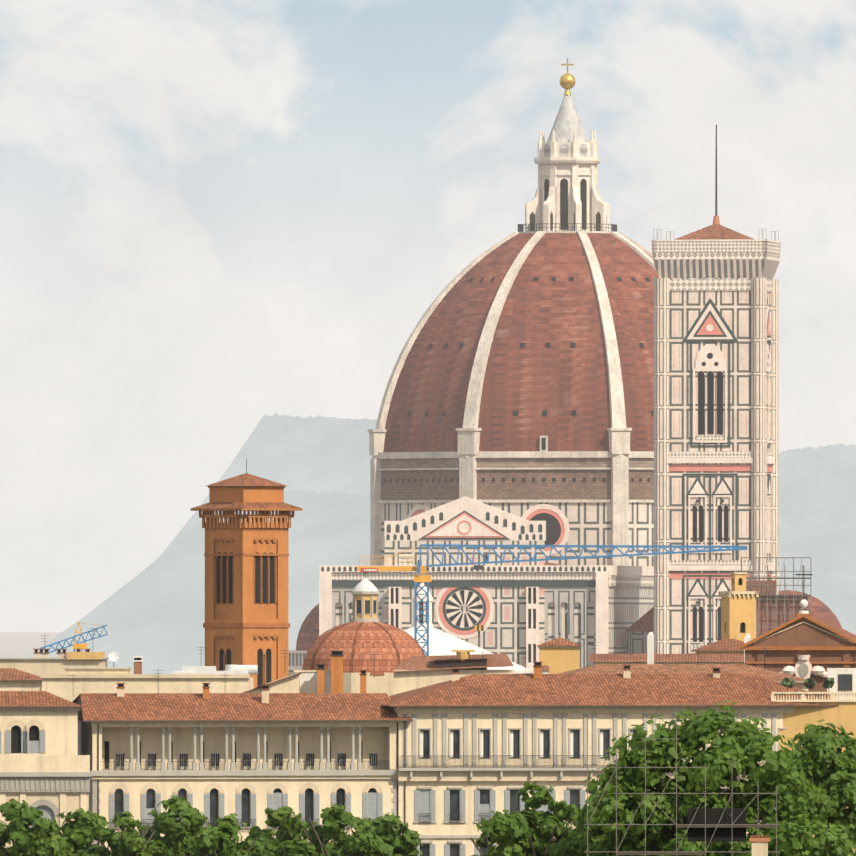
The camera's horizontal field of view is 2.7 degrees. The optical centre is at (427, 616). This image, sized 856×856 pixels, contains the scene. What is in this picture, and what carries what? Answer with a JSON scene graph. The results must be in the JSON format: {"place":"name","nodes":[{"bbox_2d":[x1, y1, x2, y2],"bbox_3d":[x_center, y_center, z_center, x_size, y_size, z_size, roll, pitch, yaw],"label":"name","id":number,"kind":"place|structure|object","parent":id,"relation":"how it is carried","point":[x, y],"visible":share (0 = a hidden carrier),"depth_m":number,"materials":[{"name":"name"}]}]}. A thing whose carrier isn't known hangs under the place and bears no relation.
{"place":"outdoors","nodes":[
{"label":"outdoors","id":0,"kind":"place"},
{"bbox_2d":[0,668,41,690],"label":"building","id":1,"kind":"structure","parent":0,"point":[12,679],"depth_m":1850.61,"materials":[{"name":"beige paint"}]},
{"bbox_2d":[0,632,61,657],"bbox_3d":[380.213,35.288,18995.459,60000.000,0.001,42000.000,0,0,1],"label":"ground","id":2,"kind":"structure","parent":0,"point":[18,644],"depth_m":24571.33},
{"bbox_2d":[0,798,72,855],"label":"tree","id":3,"kind":"object","parent":2,"relation":"on","point":[29,840],"visible":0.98,"depth_m":1714.39,"materials":[{"name":"green plant"}]},
{"bbox_2d":[0,691,90,847],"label":"palazzo","id":4,"kind":"structure","parent":2,"relation":"on","point":[44,767],"depth_m":1780.29,"materials":[{"name":"beige paint"}]},
{"bbox_2d":[0,649,108,675],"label":"back block","id":5,"kind":"structure","parent":2,"relation":"on","point":[37,666],"depth_m":1905.56,"materials":[{"name":"beige paint"}]},
{"bbox_2d":[40,623,107,654],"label":"tower crane","id":6,"kind":"object","parent":2,"relation":"on","point":[77,645],"visible":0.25,"depth_m":2150.47,"materials":[{"name":"blue metal"}]},
{"bbox_2d":[42,808,111,855],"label":"tree","id":7,"kind":"object","parent":2,"relation":"on","point":[74,836],"visible":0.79,"depth_m":1720.31,"materials":[{"name":"green plant"}]},
{"bbox_2d":[75,811,174,855],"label":"tree","id":8,"kind":"object","parent":2,"relation":"on","point":[128,842],"visible":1,"depth_m":1711.65,"materials":[{"name":"green plant"}]},
{"bbox_2d":[40,652,257,701],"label":"flat roof block","id":9,"kind":"structure","parent":2,"relation":"on","point":[71,684],"depth_m":1835.35,"materials":[{"name":"beige paint"}]},
{"bbox_2d":[42,628,768,702],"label":"roof clutter","id":10,"kind":"object","parent":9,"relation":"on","point":[538,666],"visible":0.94,"depth_m":1800.50,"materials":[{"name":"metal"}]},
{"bbox_2d":[138,795,214,855],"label":"tree","id":11,"kind":"object","parent":2,"relation":"on","point":[179,834],"visible":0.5,"depth_m":1716.73,"materials":[{"name":"green plant"}]},
{"bbox_2d":[179,813,274,855],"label":"tree","id":12,"kind":"object","parent":2,"relation":"on","point":[222,838],"visible":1,"depth_m":1707.15,"materials":[{"name":"green plant"}]},
{"bbox_2d":[73,693,412,849],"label":"building","id":13,"kind":"structure","parent":2,"relation":"on","point":[248,758],"depth_m":1790.23,"materials":[{"name":"beige paint"}]},
{"bbox_2d":[231,806,336,855],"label":"tree","id":14,"kind":"object","parent":2,"relation":"on","point":[290,827],"visible":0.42,"depth_m":1719.11,"materials":[{"name":"green plant"}]},
{"bbox_2d":[279,804,399,855],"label":"tree","id":15,"kind":"object","parent":2,"relation":"on","point":[336,820],"visible":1,"depth_m":1713.82,"materials":[{"name":"green plant"}]},
{"bbox_2d":[363,812,422,855],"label":"tree","id":16,"kind":"object","parent":2,"relation":"on","point":[391,826],"visible":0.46,"depth_m":1720.20,"materials":[{"name":"green plant"}]},
{"bbox_2d":[404,574,533,673],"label":"baptistery","id":17,"kind":"structure","parent":2,"relation":"on","point":[441,642],"depth_m":2426.28,"materials":[{"name":"stone"}]},
{"bbox_2d":[470,817,503,855],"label":"tree","id":18,"kind":"object","parent":2,"relation":"on","point":[482,840],"visible":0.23,"depth_m":1710.92,"materials":[{"name":"green plant"}]},
{"bbox_2d":[476,782,583,855],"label":"tree","id":19,"kind":"object","parent":2,"relation":"on","point":[526,831],"visible":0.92,"depth_m":1697.80,"materials":[{"name":"green plant"}]},
{"bbox_2d":[358,544,747,655],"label":"tower crane","id":20,"kind":"object","parent":2,"relation":"on","point":[405,562],"visible":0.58,"depth_m":2299.04,"materials":[{"name":"metal"}]},
{"bbox_2d":[537,633,582,673],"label":"house","id":21,"kind":"structure","parent":2,"relation":"on","point":[558,655],"depth_m":1844.37,"materials":[{"name":"yellow paint"}]},
{"bbox_2d":[288,58,841,675],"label":"cathedral","id":22,"kind":"structure","parent":2,"relation":"on","point":[516,406],"depth_m":2575.41,"materials":[{"name":"tile"}]},
{"bbox_2d":[383,664,838,855],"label":"building","id":23,"kind":"structure","parent":2,"relation":"on","point":[473,749],"depth_m":1794.47,"materials":[{"name":"beige paint"}]},
{"bbox_2d":[571,779,683,855],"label":"tree","id":24,"kind":"object","parent":2,"relation":"on","point":[581,823],"visible":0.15,"depth_m":1695.33,"materials":[{"name":"green plant"}]},
{"bbox_2d":[584,707,779,855],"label":"scaffolding","id":25,"kind":"object","parent":2,"relation":"on","point":[709,825],"visible":1,"depth_m":1599.27,"materials":[{"name":"metal"}]},
{"bbox_2d":[560,700,855,855],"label":"tree","id":26,"kind":"object","parent":2,"relation":"on","point":[731,753],"visible":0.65,"depth_m":1685.81,"materials":[{"name":"green plant"}]},
{"bbox_2d":[651,125,780,653],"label":"campanile","id":27,"kind":"structure","parent":2,"relation":"on","point":[716,383],"depth_m":2486.18,"materials":[{"name":"stone"}]},
{"bbox_2d":[718,572,758,641],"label":"small tower","id":28,"kind":"structure","parent":2,"relation":"on","point":[738,611],"depth_m":1897.78,"materials":[{"name":"paint"}]},
{"bbox_2d":[749,836,769,855],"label":"chimney","id":29,"kind":"object","parent":2,"relation":"on","point":[759,845],"visible":1,"depth_m":1558.96,"materials":[{"name":"beige paint"}]},
{"bbox_2d":[740,565,855,695],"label":"church","id":30,"kind":"structure","parent":2,"relation":"on","point":[804,644],"depth_m":1830.59,"materials":[{"name":"stone"}]},
{"bbox_2d":[759,719,855,854],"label":"tree","id":31,"kind":"object","parent":2,"relation":"on","point":[820,751],"visible":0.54,"depth_m":1700.08,"materials":[{"name":"green plant"}]},
{"bbox_2d":[771,668,855,855],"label":"building","id":32,"kind":"structure","parent":2,"relation":"on","point":[839,684],"depth_m":1798.83,"materials":[{"name":"yellow paint"}]},
{"bbox_2d":[190,458,302,687],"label":"tower","id":33,"kind":"structure","parent":0,"point":[246,591],"depth_m":1902.45,"materials":[{"name":"brick"}]},
{"bbox_2d":[241,651,343,692],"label":"building","id":34,"kind":"structure","parent":0,"point":[320,679],"depth_m":1812.49,"materials":[{"name":"beige paint"}]},
{"bbox_2d":[302,570,424,695],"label":"church dome","id":35,"kind":"structure","parent":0,"point":[361,636],"depth_m":1875.30,"materials":[{"name":"red tile"}]},
{"bbox_2d":[0,0,855,631],"label":"sky","id":36,"kind":"structure","parent":0,"point":[217,217],"materials":[{"name":"white"}]},
{"bbox_2d":[26,489,855,673],"bbox_3d":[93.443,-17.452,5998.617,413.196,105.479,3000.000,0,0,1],"label":"hill","id":37,"kind":"structure","parent":0,"point":[153,614],"depth_m":6496.58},
{"bbox_2d":[391,650,513,694],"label":"building","id":38,"kind":"structure","parent":0,"point":[413,672],"depth_m":1837.99,"materials":[{"name":"beige paint"}]},
{"bbox_2d":[161,413,855,554],"bbox_3d":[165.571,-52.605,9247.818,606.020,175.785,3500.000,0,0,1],"label":"hill","id":39,"kind":"structure","parent":0,"point":[318,454],"depth_m":10482.02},
{"bbox_2d":[589,632,750,664],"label":"tiled roof","id":40,"kind":"structure","parent":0,"point":[650,657],"depth_m":1870.28,"materials":[{"name":"tile"}]},
{"bbox_2d":[691,639,743,653],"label":"roofs","id":41,"kind":"structure","parent":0,"point":[727,646],"depth_m":1884.65,"materials":[{"name":"red tile"}]},
{"bbox_2d":[741,557,810,636],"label":"scaffolding","id":42,"kind":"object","parent":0,"point":[773,610],"depth_m":2249.54,"materials":[{"name":"metal"}]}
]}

